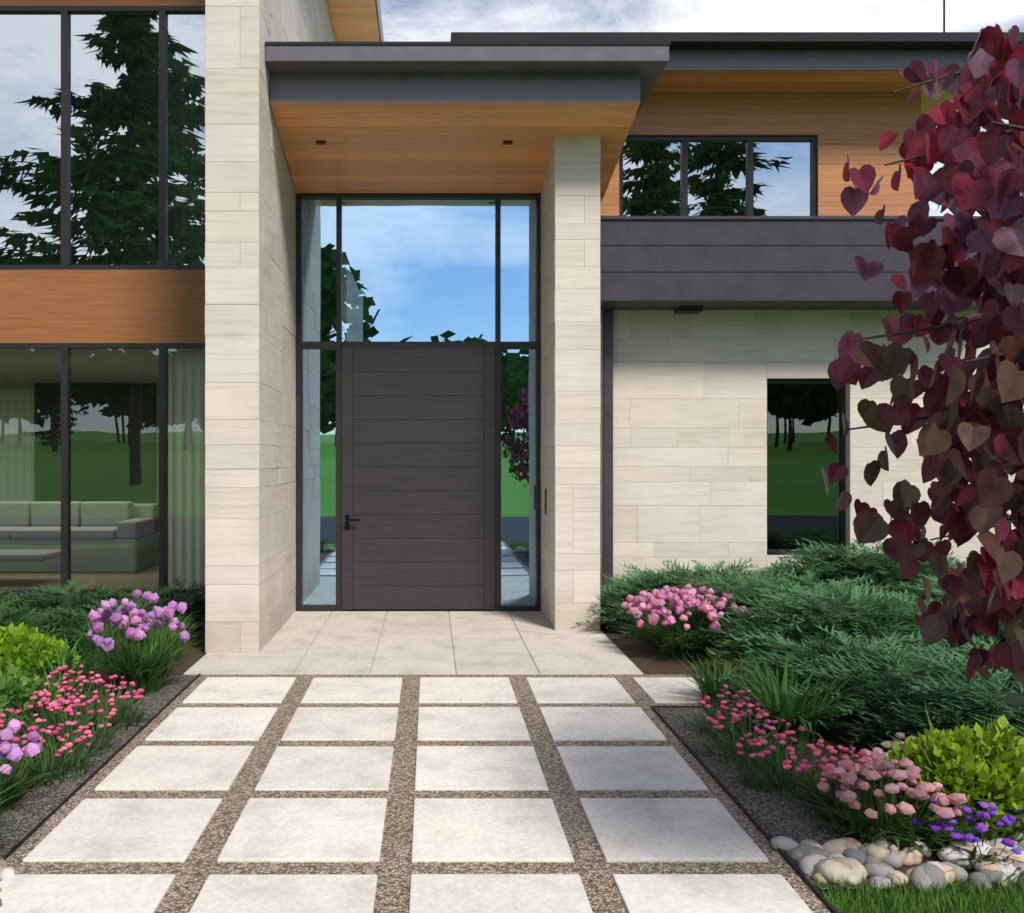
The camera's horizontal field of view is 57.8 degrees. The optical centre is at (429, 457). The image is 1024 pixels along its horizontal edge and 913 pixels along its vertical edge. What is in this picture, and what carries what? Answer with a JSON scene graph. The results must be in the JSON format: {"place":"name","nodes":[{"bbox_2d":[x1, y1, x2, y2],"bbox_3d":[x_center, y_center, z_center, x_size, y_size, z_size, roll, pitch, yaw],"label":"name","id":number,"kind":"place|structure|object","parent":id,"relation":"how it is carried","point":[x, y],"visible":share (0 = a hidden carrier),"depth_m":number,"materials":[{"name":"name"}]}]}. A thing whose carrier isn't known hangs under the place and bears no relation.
{"place":"outdoors","nodes":[
{"label":"outdoors","id":0,"kind":"place"},
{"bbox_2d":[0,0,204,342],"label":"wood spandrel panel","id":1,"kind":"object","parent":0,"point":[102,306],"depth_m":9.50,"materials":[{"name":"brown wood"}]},
{"bbox_2d":[34,383,836,548],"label":"dark interior rooms","id":2,"kind":"object","parent":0,"point":[113,441],"visible":0.08,"depth_m":15.38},
{"bbox_2d":[380,0,1023,215],"label":"sky","id":3,"kind":"structure","parent":0,"point":[402,20],"materials":[{"name":"white"}]},
{"bbox_2d":[600,92,920,215],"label":"wood wall cladding","id":4,"kind":"structure","parent":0,"point":[854,126],"depth_m":9.50,"materials":[{"name":"brown wood"}]},
{"bbox_2d":[808,868,1023,912],"bbox_3d":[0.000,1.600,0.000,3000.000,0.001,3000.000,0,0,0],"label":"lawn","id":5,"kind":"structure","parent":0,"point":[840,899],"depth_m":3.33,"materials":[{"name":"green plant"}]},
{"bbox_2d":[0,349,204,533],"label":"interior walls","id":6,"kind":"structure","parent":5,"relation":"on","point":[22,369],"depth_m":12.73,"materials":[{"name":"beige paint"}]},
{"bbox_2d":[0,351,205,588],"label":"sheer curtains","id":7,"kind":"object","parent":6,"relation":"attached to","point":[186,466],"visible":0.28,"depth_m":9.68,"materials":[{"name":"fabric"}]},
{"bbox_2d":[270,0,953,194],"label":"wood soffits","id":8,"kind":"object","parent":6,"relation":"on","point":[414,148],"visible":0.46,"depth_m":8.74,"materials":[{"name":"brown wood"}]},
{"bbox_2d":[265,0,986,116],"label":"roof fascias","id":9,"kind":"object","parent":6,"relation":"on","point":[465,73],"visible":0.31,"depth_m":7.89,"materials":[{"name":"grey metal"}]},
{"bbox_2d":[265,0,1023,49],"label":"roof drip edges","id":10,"kind":"object","parent":9,"relation":"attached to","point":[943,40],"visible":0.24,"depth_m":8.79,"materials":[{"name":"black metal"}]},
{"bbox_2d":[0,563,494,611],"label":"interior floors","id":11,"kind":"structure","parent":5,"relation":"on","point":[150,575],"depth_m":10.91,"materials":[{"name":"beige"}]},
{"bbox_2d":[0,501,158,572],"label":"sofa","id":12,"kind":"object","parent":11,"relation":"on","point":[114,536],"visible":0.91,"depth_m":11.61,"materials":[{"name":"grey fabric"}]},
{"bbox_2d":[0,677,812,912],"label":"path pavers","id":13,"kind":"object","parent":5,"relation":"on","point":[444,830],"visible":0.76,"depth_m":4.06,"materials":[{"name":"grey concrete"}]},
{"bbox_2d":[183,611,643,674],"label":"landing slabs","id":14,"kind":"structure","parent":5,"relation":"on","point":[420,642],"depth_m":7.64,"materials":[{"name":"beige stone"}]},
{"bbox_2d":[0,675,831,912],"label":"path gravel","id":15,"kind":"structure","parent":5,"relation":"on","point":[394,868],"depth_m":4.20,"materials":[{"name":"gravel"}]},
{"bbox_2d":[0,675,889,888],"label":"gravel bed","id":16,"kind":"object","parent":5,"relation":"on","point":[770,815],"visible":0.5,"depth_m":4.35,"materials":[{"name":"gravel"}]},
{"bbox_2d":[0,673,900,912],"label":"steel edging","id":17,"kind":"object","parent":5,"relation":"on","point":[824,900],"visible":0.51,"depth_m":4.25,"materials":[{"name":"grey metal"}]},
{"bbox_2d":[1,0,982,603],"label":"metal wall cladding","id":18,"kind":"structure","parent":5,"relation":"on","point":[743,290],"depth_m":8.95,"materials":[{"name":"grey metal"}]},
{"bbox_2d":[0,614,1020,889],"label":"planting bed mulch","id":19,"kind":"object","parent":5,"relation":"on","point":[648,658],"visible":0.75,"depth_m":6.81,"materials":[{"name":"brown soil"}]},
{"bbox_2d":[0,577,204,655],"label":"bed junipers","id":20,"kind":"object","parent":19,"relation":"on","point":[48,611],"visible":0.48,"depth_m":8.45,"materials":[{"name":"green plant"}]},
{"bbox_2d":[0,594,1023,886],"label":"perennial foliage","id":21,"kind":"object","parent":19,"relation":"on","point":[980,764],"visible":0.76,"depth_m":4.90,"materials":[{"name":"green plant"}]},
{"bbox_2d":[0,584,1023,853],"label":"flower heads","id":22,"kind":"object","parent":21,"relation":"on","point":[874,764],"visible":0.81,"depth_m":4.61,"materials":[{"name":"pink plant"}]},
{"bbox_2d":[0,833,1023,906],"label":"river rocks","id":23,"kind":"object","parent":19,"relation":"on","point":[847,856],"visible":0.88,"depth_m":3.50,"materials":[{"name":"grey stone"}]},
{"bbox_2d":[577,538,1023,758],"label":"juniper carpet","id":24,"kind":"object","parent":19,"relation":"on","point":[849,615],"visible":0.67,"depth_m":6.36,"materials":[{"name":"green plant"}]},
{"bbox_2d":[207,378,930,584],"bbox_3d":[-2.700,-2.275,10.719,18.600,7.750,6.562,0,0,0],"label":"stone backing","id":25,"kind":"object","parent":5,"relation":"on","point":[673,505],"visible":0.09,"depth_m":9.51,"materials":[{"name":"grey stone"}]},
{"bbox_2d":[0,6,941,610],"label":"window frames","id":26,"kind":"structure","parent":25,"relation":"attached to","point":[338,344],"depth_m":9.50,"materials":[{"name":"black metal"}]},
{"bbox_2d":[0,13,810,264],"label":"glazing","id":27,"kind":"structure","parent":26,"relation":"in","point":[113,138],"depth_m":9.54,"materials":[{"name":"clear glass"}]},
{"bbox_2d":[342,348,494,609],"bbox_3d":[-0.118,0.214,9.490,1.569,2.681,0.080,0,0,0],"label":"front door","id":28,"kind":"structure","parent":26,"relation":"attached to","point":[418,462],"depth_m":9.46,"materials":[{"name":"wood"}]},
{"bbox_2d":[345,515,359,529],"bbox_3d":[-0.792,0.660,9.412,0.150,0.160,0.075,0,0,0],"label":"door handle","id":29,"kind":"object","parent":28,"relation":"attached to","point":[347,519],"visible":1,"depth_m":9.44,"materials":[{"name":"black metal"}]},
{"bbox_2d":[302,199,535,604],"bbox_3d":[-0.112,-0.578,9.510,2.410,4.195,0.001,0,0,0],"label":"entry glazing","id":30,"kind":"object","parent":26,"relation":"attached to","point":[418,270],"visible":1,"depth_m":9.51,"materials":[{"name":"clear glass"}]},
{"bbox_2d":[205,0,1023,652],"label":"stone blocks","id":31,"kind":"structure","parent":25,"relation":"attached to","point":[689,436],"depth_m":8.44,"materials":[{"name":"stone"}]},
{"bbox_2d":[821,23,1023,684],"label":"redbud","id":32,"kind":"object","parent":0,"point":[980,423],"depth_m":2.81,"materials":[{"name":"purple plant"}]}
]}

